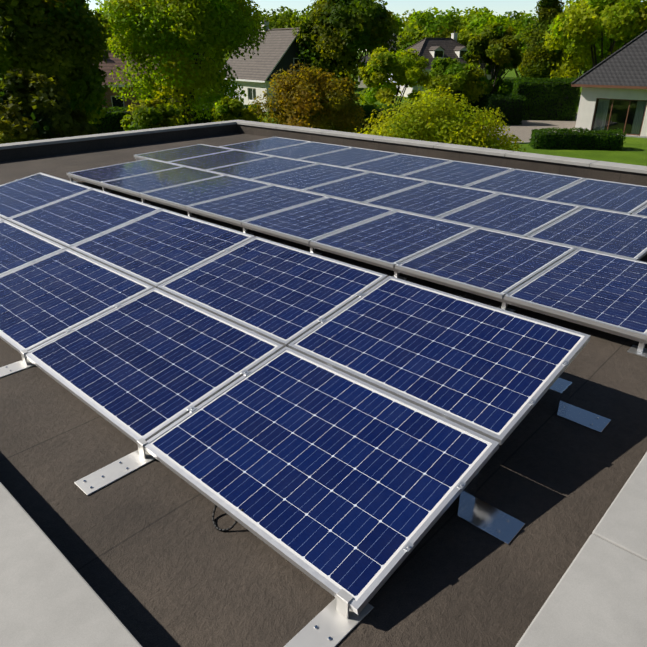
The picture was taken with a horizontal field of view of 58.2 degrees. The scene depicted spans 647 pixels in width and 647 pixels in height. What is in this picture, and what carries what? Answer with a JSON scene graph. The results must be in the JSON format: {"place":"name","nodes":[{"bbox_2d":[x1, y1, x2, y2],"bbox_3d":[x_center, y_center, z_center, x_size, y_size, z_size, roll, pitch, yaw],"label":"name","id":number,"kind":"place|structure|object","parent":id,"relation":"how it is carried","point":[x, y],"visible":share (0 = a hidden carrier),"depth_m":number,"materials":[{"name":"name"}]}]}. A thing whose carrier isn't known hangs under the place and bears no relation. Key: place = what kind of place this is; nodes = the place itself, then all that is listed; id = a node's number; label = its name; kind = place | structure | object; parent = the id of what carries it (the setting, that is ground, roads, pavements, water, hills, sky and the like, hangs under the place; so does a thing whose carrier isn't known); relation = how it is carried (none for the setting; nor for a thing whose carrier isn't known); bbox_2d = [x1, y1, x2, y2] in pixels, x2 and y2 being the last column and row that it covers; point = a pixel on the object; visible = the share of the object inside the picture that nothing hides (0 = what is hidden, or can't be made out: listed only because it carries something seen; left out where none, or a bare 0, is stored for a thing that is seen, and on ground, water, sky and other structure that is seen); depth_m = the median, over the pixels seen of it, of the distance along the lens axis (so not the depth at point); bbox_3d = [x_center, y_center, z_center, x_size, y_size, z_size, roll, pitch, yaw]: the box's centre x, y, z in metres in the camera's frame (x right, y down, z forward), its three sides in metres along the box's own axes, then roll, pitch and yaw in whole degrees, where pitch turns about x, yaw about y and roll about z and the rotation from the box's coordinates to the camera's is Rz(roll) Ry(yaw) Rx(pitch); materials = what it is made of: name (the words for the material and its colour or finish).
{"place":"outdoors","nodes":[
{"label":"outdoors","id":0,"kind":"place"},
{"bbox_2d":[93,50,182,110],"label":"house","id":1,"kind":"structure","parent":0,"point":[111,64],"depth_m":49.07,"materials":[{"name":"red brick"}]},
{"bbox_2d":[223,19,334,111],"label":"house","id":2,"kind":"structure","parent":0,"point":[278,49],"depth_m":58.65,"materials":[{"name":"grey tile"}]},
{"bbox_2d":[293,58,304,70],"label":"house gable window","id":3,"kind":"structure","parent":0,"point":[295,61],"depth_m":58.50,"materials":[{"name":"black glass"}]},
{"bbox_2d":[0,52,646,165],"bbox_3d":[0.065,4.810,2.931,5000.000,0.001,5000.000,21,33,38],"label":"ground","id":4,"kind":"structure","parent":0,"point":[633,151],"depth_m":35.90,"materials":[{"name":"green plant"}]},
{"bbox_2d":[0,103,15,143],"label":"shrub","id":5,"kind":"object","parent":4,"relation":"on","point":[6,133],"visible":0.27,"depth_m":17.22,"materials":[{"name":"green plant"}]},
{"bbox_2d":[0,68,97,142],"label":"bush","id":6,"kind":"object","parent":4,"relation":"on","point":[37,105],"visible":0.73,"depth_m":18.83,"materials":[{"name":"green plant"}]},
{"bbox_2d":[0,0,111,123],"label":"dark tree","id":7,"kind":"object","parent":4,"relation":"on","point":[64,38],"visible":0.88,"depth_m":20.77,"materials":[{"name":"green plant"}]},
{"bbox_2d":[61,2,109,115],"bbox_3d":[-14.670,-13.347,31.092,5.663,9.171,6.196,6,26,13],"label":"dark tree","id":8,"kind":"object","parent":4,"relation":"on","point":[66,87],"visible":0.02,"depth_m":30.83,"materials":[{"name":"green plant"}]},
{"bbox_2d":[101,8,124,49],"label":"tree","id":9,"kind":"object","parent":4,"relation":"on","point":[108,48],"depth_m":67.60,"materials":[{"name":"green plant"}]},
{"bbox_2d":[120,97,184,130],"bbox_3d":[-8.117,-8.839,27.843,3.920,3.743,3.008,60,63,61],"label":"shrub","id":10,"kind":"object","parent":4,"relation":"on","point":[154,113],"visible":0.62,"depth_m":26.71,"materials":[{"name":"green plant"}]},
{"bbox_2d":[87,102,261,133],"bbox_3d":[-10.549,-14.438,41.271,12.562,2.392,2.045,-8,26,-17],"label":"garden hedge","id":11,"kind":"object","parent":4,"relation":"on","point":[110,122],"visible":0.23,"depth_m":39.61,"materials":[{"name":"green plant"}]},
{"bbox_2d":[93,0,272,124],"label":"bright tree","id":12,"kind":"object","parent":4,"relation":"on","point":[179,38],"visible":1,"depth_m":32.46,"materials":[{"name":"green plant"}]},
{"bbox_2d":[200,49,227,87],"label":"tree","id":13,"kind":"object","parent":4,"relation":"on","point":[216,57],"visible":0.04,"depth_m":80.05,"materials":[{"name":"green plant"}]},
{"bbox_2d":[211,96,265,122],"bbox_3d":[-4.738,-10.290,31.150,3.083,3.557,2.969,21,33,38],"label":"shrub","id":14,"kind":"object","parent":4,"relation":"on","point":[226,108],"visible":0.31,"depth_m":30.64,"materials":[{"name":"green plant"}]},
{"bbox_2d":[223,6,324,60],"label":"tree","id":15,"kind":"object","parent":4,"relation":"on","point":[285,19],"visible":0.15,"depth_m":71.64,"materials":[{"name":"green plant"}]},
{"bbox_2d":[248,60,368,133],"bbox_3d":[-0.389,-8.724,25.824,5.275,5.261,4.975,21,33,38],"label":"olive bush","id":16,"kind":"object","parent":4,"relation":"on","point":[317,100],"visible":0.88,"depth_m":24.39,"materials":[{"name":"brown plant"}]},
{"bbox_2d":[297,8,335,76],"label":"tree","id":17,"kind":"object","parent":4,"relation":"on","point":[302,11],"depth_m":109.27,"materials":[{"name":"green plant"}]},
{"bbox_2d":[292,0,400,98],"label":"dark tree","id":18,"kind":"object","parent":4,"relation":"on","point":[338,32],"visible":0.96,"depth_m":54.50,"materials":[{"name":"green plant"}]},
{"bbox_2d":[355,13,403,56],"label":"tree","id":19,"kind":"object","parent":4,"relation":"on","point":[400,21],"visible":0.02,"depth_m":112.36,"materials":[{"name":"green plant"}]},
{"bbox_2d":[356,34,409,87],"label":"house","id":20,"kind":"structure","parent":4,"relation":"on","point":[361,85],"depth_m":94.60,"materials":[{"name":"tile"}]},
{"bbox_2d":[339,102,434,134],"bbox_3d":[4.335,-12.855,37.466,7.110,2.748,2.189,-5,26,-10],"label":"hedge","id":21,"kind":"object","parent":4,"relation":"on","point":[368,109],"visible":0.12,"depth_m":36.41,"materials":[{"name":"green plant"}]},
{"bbox_2d":[358,9,416,49],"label":"tree","id":22,"kind":"object","parent":4,"relation":"on","point":[406,22],"visible":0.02,"depth_m":125.95,"materials":[{"name":"green plant"}]},
{"bbox_2d":[358,46,431,104],"bbox_3d":[5.033,-16.095,40.649,5.123,5.996,5.069,21,33,38],"label":"tree","id":23,"kind":"object","parent":4,"relation":"on","point":[405,68],"visible":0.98,"depth_m":39.27,"materials":[{"name":"green plant"}]},
{"bbox_2d":[390,10,466,50],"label":"tree","id":24,"kind":"object","parent":4,"relation":"on","point":[428,25],"visible":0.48,"depth_m":85.10,"materials":[{"name":"green plant"}]},
{"bbox_2d":[398,6,459,34],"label":"tree","id":25,"kind":"object","parent":4,"relation":"on","point":[412,17],"visible":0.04,"depth_m":107.67,"materials":[{"name":"green plant"}]},
{"bbox_2d":[386,31,490,96],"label":"house","id":26,"kind":"structure","parent":4,"relation":"on","point":[431,49],"depth_m":77.64,"materials":[{"name":"grey tile"}]},
{"bbox_2d":[354,84,525,151],"bbox_3d":[3.576,-5.195,18.912,5.336,4.754,5.228,21,33,38],"label":"lime bush","id":27,"kind":"object","parent":4,"relation":"on","point":[427,119],"visible":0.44,"depth_m":17.31,"materials":[{"name":"green plant"}]},
{"bbox_2d":[418,57,488,104],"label":"tree","id":28,"kind":"object","parent":4,"relation":"on","point":[455,75],"visible":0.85,"depth_m":48.06,"materials":[{"name":"green plant"}]},
{"bbox_2d":[444,6,520,30],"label":"tree","id":29,"kind":"object","parent":4,"relation":"on","point":[487,14],"visible":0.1,"depth_m":99.88,"materials":[{"name":"green plant"}]},
{"bbox_2d":[452,79,513,110],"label":"long hedge","id":30,"kind":"object","parent":4,"relation":"on","point":[477,104],"visible":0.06,"depth_m":58.68,"materials":[{"name":"green plant"}]},
{"bbox_2d":[455,14,523,75],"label":"tree","id":31,"kind":"object","parent":4,"relation":"on","point":[473,28],"visible":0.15,"depth_m":80.77,"materials":[{"name":"green plant"}]},
{"bbox_2d":[462,23,521,97],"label":"tree","id":32,"kind":"object","parent":4,"relation":"on","point":[494,47],"visible":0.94,"depth_m":53.56,"materials":[{"name":"green plant"}]},
{"bbox_2d":[480,93,526,124],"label":"hedge","id":33,"kind":"object","parent":4,"relation":"on","point":[511,108],"visible":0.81,"depth_m":47.49,"materials":[{"name":"green plant"}]},
{"bbox_2d":[486,28,540,77],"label":"tree","id":34,"kind":"object","parent":4,"relation":"on","point":[521,43],"visible":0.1,"depth_m":70.45,"materials":[{"name":"green plant"}]},
{"bbox_2d":[456,112,577,141],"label":"drive paving","id":35,"kind":"structure","parent":4,"relation":"on","point":[522,131],"depth_m":47.15,"materials":[{"name":"grey concrete"}]},
{"bbox_2d":[503,10,536,30],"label":"tree","id":36,"kind":"object","parent":4,"relation":"on","point":[515,13],"visible":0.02,"depth_m":118.69,"materials":[{"name":"green plant"}]},
{"bbox_2d":[513,10,536,77],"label":"tree","id":37,"kind":"object","parent":4,"relation":"on","point":[523,16],"visible":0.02,"depth_m":118.96,"materials":[{"name":"green plant"}]},
{"bbox_2d":[510,0,577,81],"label":"tall conifer","id":38,"kind":"object","parent":4,"relation":"on","point":[538,60],"visible":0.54,"depth_m":63.48,"materials":[{"name":"green plant"}]},
{"bbox_2d":[512,77,580,120],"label":"tall hedge","id":39,"kind":"object","parent":4,"relation":"on","point":[548,99],"visible":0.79,"depth_m":50.61,"materials":[{"name":"green plant"}]},
{"bbox_2d":[501,134,646,143],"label":"drive kerb","id":40,"kind":"structure","parent":4,"relation":"on","point":[618,134],"depth_m":41.01,"materials":[{"name":"grey concrete"}]},
{"bbox_2d":[528,127,626,150],"bbox_3d":[15.877,-11.671,36.580,5.663,1.334,1.980,3,25,7],"label":"box hedge","id":41,"kind":"object","parent":4,"relation":"on","point":[569,139],"visible":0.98,"depth_m":36.05,"materials":[{"name":"green plant"}]},
{"bbox_2d":[564,34,609,76],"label":"tree","id":42,"kind":"object","parent":4,"relation":"on","point":[597,57],"visible":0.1,"depth_m":65.65,"materials":[{"name":"green plant"}]},
{"bbox_2d":[542,0,646,79],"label":"tree","id":43,"kind":"object","parent":4,"relation":"on","point":[616,23],"visible":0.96,"depth_m":52.10,"materials":[{"name":"green plant"}]},
{"bbox_2d":[571,30,646,135],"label":"house","id":44,"kind":"structure","parent":4,"relation":"on","point":[614,91],"depth_m":41.73,"materials":[{"name":"tile"}]},
{"bbox_2d":[85,0,642,51],"label":"sky","id":45,"kind":"structure","parent":0,"point":[396,6],"materials":[{"name":"white"}]},
{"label":"building walls","id":46,"kind":"object","parent":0,"visible":0},
{"bbox_2d":[0,142,27,149],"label":"coping","id":47,"kind":"object","parent":46,"relation":"on","point":[11,145],"visible":0.98,"depth_m":11.72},
{"bbox_2d":[21,135,94,146],"bbox_3d":[-5.667,-3.909,12.434,0.390,0.060,1.455,21,33,38],"label":"coping","id":48,"kind":"object","parent":46,"relation":"on","point":[57,140],"visible":0.88,"depth_m":12.35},
{"bbox_2d":[0,482,141,646],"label":"coping","id":49,"kind":"object","parent":46,"relation":"on","point":[49,597],"visible":1,"depth_m":2.02,"materials":[{"name":"grey concrete"}]},
{"bbox_2d":[88,129,152,138],"bbox_3d":[-4.675,-4.366,13.405,0.390,0.060,1.455,21,33,38],"label":"coping","id":50,"kind":"object","parent":46,"relation":"on","point":[119,134],"visible":0.83,"depth_m":13.28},
{"bbox_2d":[145,124,202,132],"bbox_3d":[-3.683,-4.822,14.376,0.390,0.060,1.455,21,33,38],"label":"coping","id":51,"kind":"object","parent":46,"relation":"on","point":[174,128],"visible":0.85,"depth_m":14.31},
{"bbox_2d":[197,120,245,127],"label":"coping","id":52,"kind":"object","parent":46,"relation":"on","point":[220,123],"visible":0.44,"depth_m":15.17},
{"bbox_2d":[237,121,284,128],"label":"coping","id":53,"kind":"object","parent":46,"relation":"on","point":[261,124],"visible":0.81,"depth_m":15.03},
{"bbox_2d":[276,125,331,133],"bbox_3d":[-0.484,-4.720,14.159,1.536,0.060,0.390,21,33,38],"label":"coping","id":54,"kind":"object","parent":46,"relation":"on","point":[303,129],"visible":0.77,"depth_m":14.08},
{"bbox_2d":[0,124,646,646],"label":"roof membrane","id":55,"kind":"object","parent":46,"relation":"on","point":[154,556],"visible":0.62,"depth_m":2.78,"materials":[{"name":"rubber"}]},
{"bbox_2d":[0,350,34,377],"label":"foot plate","id":56,"kind":"object","parent":55,"relation":"on","point":[20,365],"visible":0.92,"depth_m":4.04,"materials":[{"name":"white metal"}]},
{"bbox_2d":[74,438,155,495],"bbox_3d":[-1.065,0.719,3.055,0.140,0.096,0.460,21,33,38],"label":"foot plate","id":57,"kind":"object","parent":55,"relation":"on","point":[93,482],"visible":0.96,"depth_m":3.04,"materials":[{"name":"white metal"}]},
{"bbox_2d":[212,505,242,531],"bbox_3d":[-0.465,0.882,2.706,0.181,0.098,0.118,21,33,38],"label":"cable","id":58,"kind":"object","parent":55,"relation":"on","point":[220,529],"visible":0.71,"depth_m":2.67,"materials":[{"name":"black plastic"}]},
{"bbox_2d":[284,589,372,646],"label":"foot plate","id":59,"kind":"object","parent":55,"relation":"on","point":[335,621],"visible":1,"depth_m":2.23,"materials":[{"name":"white metal"}]},
{"bbox_2d":[69,157,646,357],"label":"mounting rail","id":60,"kind":"object","parent":55,"relation":"on","point":[640,349],"visible":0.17,"depth_m":5.40,"materials":[{"name":"silver metal"}]},
{"bbox_2d":[67,159,181,183],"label":"panel","id":61,"kind":"object","parent":60,"relation":"on","point":[98,175],"visible":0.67,"depth_m":9.74,"materials":[{"name":"blue glass"}]},
{"bbox_2d":[100,166,224,195],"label":"panel","id":62,"kind":"object","parent":60,"relation":"on","point":[138,184],"visible":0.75,"depth_m":9.05,"materials":[{"name":"blue glass"}]},
{"bbox_2d":[134,144,234,161],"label":"panel","id":63,"kind":"object","parent":60,"relation":"on","point":[180,153],"visible":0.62,"depth_m":11.14,"materials":[{"name":"blue glass"}]},
{"bbox_2d":[139,175,272,208],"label":"panel","id":64,"kind":"object","parent":60,"relation":"on","point":[193,193],"visible":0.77,"depth_m":8.36,"materials":[{"name":"blue glass"}]},
{"bbox_2d":[167,150,271,169],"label":"panel","id":65,"kind":"object","parent":60,"relation":"on","point":[217,160],"visible":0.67,"depth_m":10.45,"materials":[{"name":"blue glass"}]},
{"bbox_2d":[186,185,328,224],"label":"panel","id":66,"kind":"object","parent":60,"relation":"on","point":[238,208],"visible":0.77,"depth_m":7.66,"materials":[{"name":"blue glass"}]},
{"bbox_2d":[206,156,314,179],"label":"panel","id":67,"kind":"object","parent":60,"relation":"on","point":[261,167],"visible":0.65,"depth_m":9.76,"materials":[{"name":"blue glass"}]},
{"bbox_2d":[219,137,311,152],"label":"panel","id":68,"kind":"object","parent":60,"relation":"on","point":[260,145],"visible":0.69,"depth_m":11.84,"materials":[{"name":"blue glass"}]},
{"bbox_2d":[255,142,350,159],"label":"panel","id":69,"kind":"object","parent":60,"relation":"on","point":[303,150],"visible":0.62,"depth_m":11.15,"materials":[{"name":"blue glass"}]},
{"bbox_2d":[250,163,367,189],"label":"panel","id":70,"kind":"object","parent":60,"relation":"on","point":[307,177],"visible":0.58,"depth_m":9.07,"materials":[{"name":"blue glass"}]},
{"bbox_2d":[242,196,395,243],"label":"panel","id":71,"kind":"object","parent":60,"relation":"on","point":[306,222],"visible":0.81,"depth_m":6.97,"materials":[{"name":"blue glass"}]},
{"bbox_2d":[297,147,396,166],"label":"panel","id":72,"kind":"object","parent":60,"relation":"on","point":[348,157],"visible":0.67,"depth_m":10.45,"materials":[{"name":"blue glass"}]},
{"bbox_2d":[302,172,426,202],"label":"panel","id":73,"kind":"object","parent":60,"relation":"on","point":[361,188],"visible":0.75,"depth_m":8.38,"materials":[{"name":"blue glass"}]},
{"bbox_2d":[310,210,474,267],"bbox_3d":[0.787,-0.965,6.370,1.100,0.036,1.560,21,34,38],"label":"panel","id":74,"kind":"object","parent":60,"relation":"on","point":[390,239],"visible":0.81,"depth_m":6.27,"materials":[{"name":"blue glass"}]},
{"bbox_2d":[345,153,450,175],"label":"panel","id":75,"kind":"object","parent":60,"relation":"on","point":[399,164],"visible":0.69,"depth_m":9.76,"materials":[{"name":"blue glass"}]},
{"bbox_2d":[364,181,497,218],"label":"panel","id":76,"kind":"object","parent":60,"relation":"on","point":[431,199],"visible":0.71,"depth_m":7.68,"materials":[{"name":"blue glass"}]},
{"bbox_2d":[400,161,512,186],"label":"panel","id":77,"kind":"object","parent":60,"relation":"on","point":[459,173],"visible":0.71,"depth_m":9.07,"materials":[{"name":"blue glass"}]},
{"bbox_2d":[395,227,574,298],"bbox_3d":[1.610,-0.641,5.682,1.100,0.036,1.560,21,34,38],"label":"panel","id":78,"kind":"object","parent":60,"relation":"on","point":[496,264],"visible":0.88,"depth_m":5.57,"materials":[{"name":"blue glass"}]},
{"bbox_2d":[437,193,579,236],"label":"panel","id":79,"kind":"object","parent":60,"relation":"on","point":[513,214],"visible":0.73,"depth_m":6.98,"materials":[{"name":"blue glass"}]},
{"bbox_2d":[465,169,582,198],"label":"panel","id":80,"kind":"object","parent":60,"relation":"on","point":[528,183],"visible":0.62,"depth_m":8.37,"materials":[{"name":"blue glass"}]},
{"bbox_2d":[504,248,646,339],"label":"panel","id":81,"kind":"object","parent":60,"relation":"on","point":[605,291],"visible":0.98,"depth_m":4.87,"materials":[{"name":"blue glass"}]},
{"bbox_2d":[527,207,646,260],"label":"panel","id":82,"kind":"object","parent":60,"relation":"on","point":[623,235],"visible":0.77,"depth_m":6.28,"materials":[{"name":"blue glass"}]},
{"bbox_2d":[541,178,646,213],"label":"panel","id":83,"kind":"object","parent":60,"relation":"on","point":[611,196],"visible":0.85,"depth_m":7.67,"materials":[{"name":"blue glass"}]},
{"bbox_2d":[632,204,646,216],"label":"panel","id":84,"kind":"object","parent":60,"relation":"on","point":[642,211],"visible":0.62,"depth_m":6.94,"materials":[{"name":"silver metal"}]},
{"bbox_2d":[457,472,524,544],"bbox_3d":[0.754,0.840,2.725,0.350,0.158,0.170,21,33,38],"label":"side bracket","id":85,"kind":"object","parent":55,"relation":"on","point":[472,509],"visible":0.88,"depth_m":2.74,"materials":[{"name":"silver metal"}]},
{"bbox_2d":[549,377,610,432],"bbox_3d":[1.531,0.482,3.486,0.350,0.158,0.170,21,33,38],"label":"side bracket","id":86,"kind":"object","parent":55,"relation":"on","point":[578,415],"visible":0.94,"depth_m":3.50,"materials":[{"name":"silver metal"}]},
{"bbox_3d":[-1.883,-0.478,5.221,6.930,0.421,2.136,21,33,38],"label":"array rack","id":87,"kind":"object","parent":55,"relation":"on","visible":0},
{"bbox_2d":[0,220,65,275],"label":"front panel","id":88,"kind":"object","parent":87,"relation":"on","point":[20,247],"visible":0.79,"depth_m":5.75,"materials":[{"name":"blue glass"}]},
{"bbox_2d":[0,172,92,220],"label":"front panel","id":89,"kind":"object","parent":87,"relation":"on","point":[26,194],"visible":0.85,"depth_m":7.30,"materials":[{"name":"blue glass"}]},
{"bbox_2d":[0,248,153,353],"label":"front panel","id":90,"kind":"object","parent":87,"relation":"on","point":[46,299],"visible":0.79,"depth_m":4.74,"materials":[{"name":"blue glass"}]},
{"bbox_2d":[7,188,161,248],"bbox_3d":[-2.657,-1.195,6.429,1.498,0.036,1.090,21,42,38],"label":"front panel","id":91,"kind":"object","parent":87,"relation":"on","point":[70,221],"visible":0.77,"depth_m":6.36,"materials":[{"name":"blue glass"}]},
{"bbox_2d":[25,288,283,443],"bbox_3d":[-1.171,0.191,3.915,1.498,0.036,1.090,21,42,38],"label":"front panel","id":92,"kind":"object","parent":87,"relation":"on","point":[148,365],"visible":0.9,"depth_m":3.81,"materials":[{"name":"blue glass"}]},
{"bbox_2d":[70,209,254,288],"bbox_3d":[-1.542,-0.757,5.497,1.498,0.036,1.090,21,42,38],"label":"front panel","id":93,"kind":"object","parent":87,"relation":"on","point":[157,248],"visible":0.81,"depth_m":5.42,"materials":[{"name":"blue glass"}]},
{"bbox_2d":[157,236,386,346],"bbox_3d":[-0.428,-0.318,4.564,1.498,0.036,1.090,21,42,38],"label":"front panel","id":94,"kind":"object","parent":87,"relation":"on","point":[283,294],"visible":0.88,"depth_m":4.47,"materials":[{"name":"blue glass"}]},
{"bbox_2d":[144,347,498,614],"bbox_3d":[-0.056,0.629,2.983,1.498,0.036,1.090,21,42,38],"label":"front panel","id":95,"kind":"object","parent":87,"relation":"on","point":[332,481],"visible":0.98,"depth_m":2.84,"materials":[{"name":"blue glass"}]},
{"bbox_2d":[15,136,646,551],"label":"panel clamps","id":96,"kind":"object","parent":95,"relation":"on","point":[459,486],"visible":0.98,"depth_m":4.25,"materials":[{"name":"silver metal"}]},
{"bbox_2d":[288,276,590,444],"bbox_3d":[0.687,0.120,3.631,1.498,0.036,1.090,21,42,38],"label":"front panel","id":97,"kind":"object","parent":87,"relation":"on","point":[490,372],"visible":0.98,"depth_m":3.51,"materials":[{"name":"blue glass"}]},
{"bbox_2d":[322,130,382,140],"bbox_3d":[0.648,-4.275,13.212,1.536,0.060,0.390,21,33,38],"label":"coping","id":98,"kind":"object","parent":46,"relation":"on","point":[352,135],"visible":0.81,"depth_m":13.12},
{"bbox_2d":[374,136,442,147],"bbox_3d":[1.780,-3.830,12.265,1.536,0.060,0.390,21,33,38],"label":"coping","id":99,"kind":"object","parent":46,"relation":"on","point":[420,143],"visible":0.79,"depth_m":12.14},
{"bbox_2d":[434,143,513,156],"bbox_3d":[2.912,-3.385,11.318,1.536,0.060,0.390,21,33,38],"label":"coping","id":100,"kind":"object","parent":46,"relation":"on","point":[478,150],"visible":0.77,"depth_m":11.24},
{"bbox_2d":[505,151,596,166],"bbox_3d":[4.043,-2.940,10.371,1.536,0.060,0.390,21,33,38],"label":"coping","id":101,"kind":"object","parent":46,"relation":"on","point":[554,159],"visible":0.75,"depth_m":10.27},
{"bbox_2d":[515,534,646,646],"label":"coping","id":102,"kind":"object","parent":46,"relation":"on","point":[597,597],"visible":1,"depth_m":1.99,"materials":[{"name":"grey concrete"}]},
{"bbox_2d":[590,161,646,173],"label":"coping","id":103,"kind":"object","parent":46,"relation":"on","point":[621,167],"visible":0.94,"depth_m":9.55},
{"bbox_2d":[592,452,646,560],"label":"coping","id":104,"kind":"object","parent":46,"relation":"on","point":[622,523],"visible":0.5,"depth_m":2.36,"materials":[{"name":"grey concrete"}]}
]}

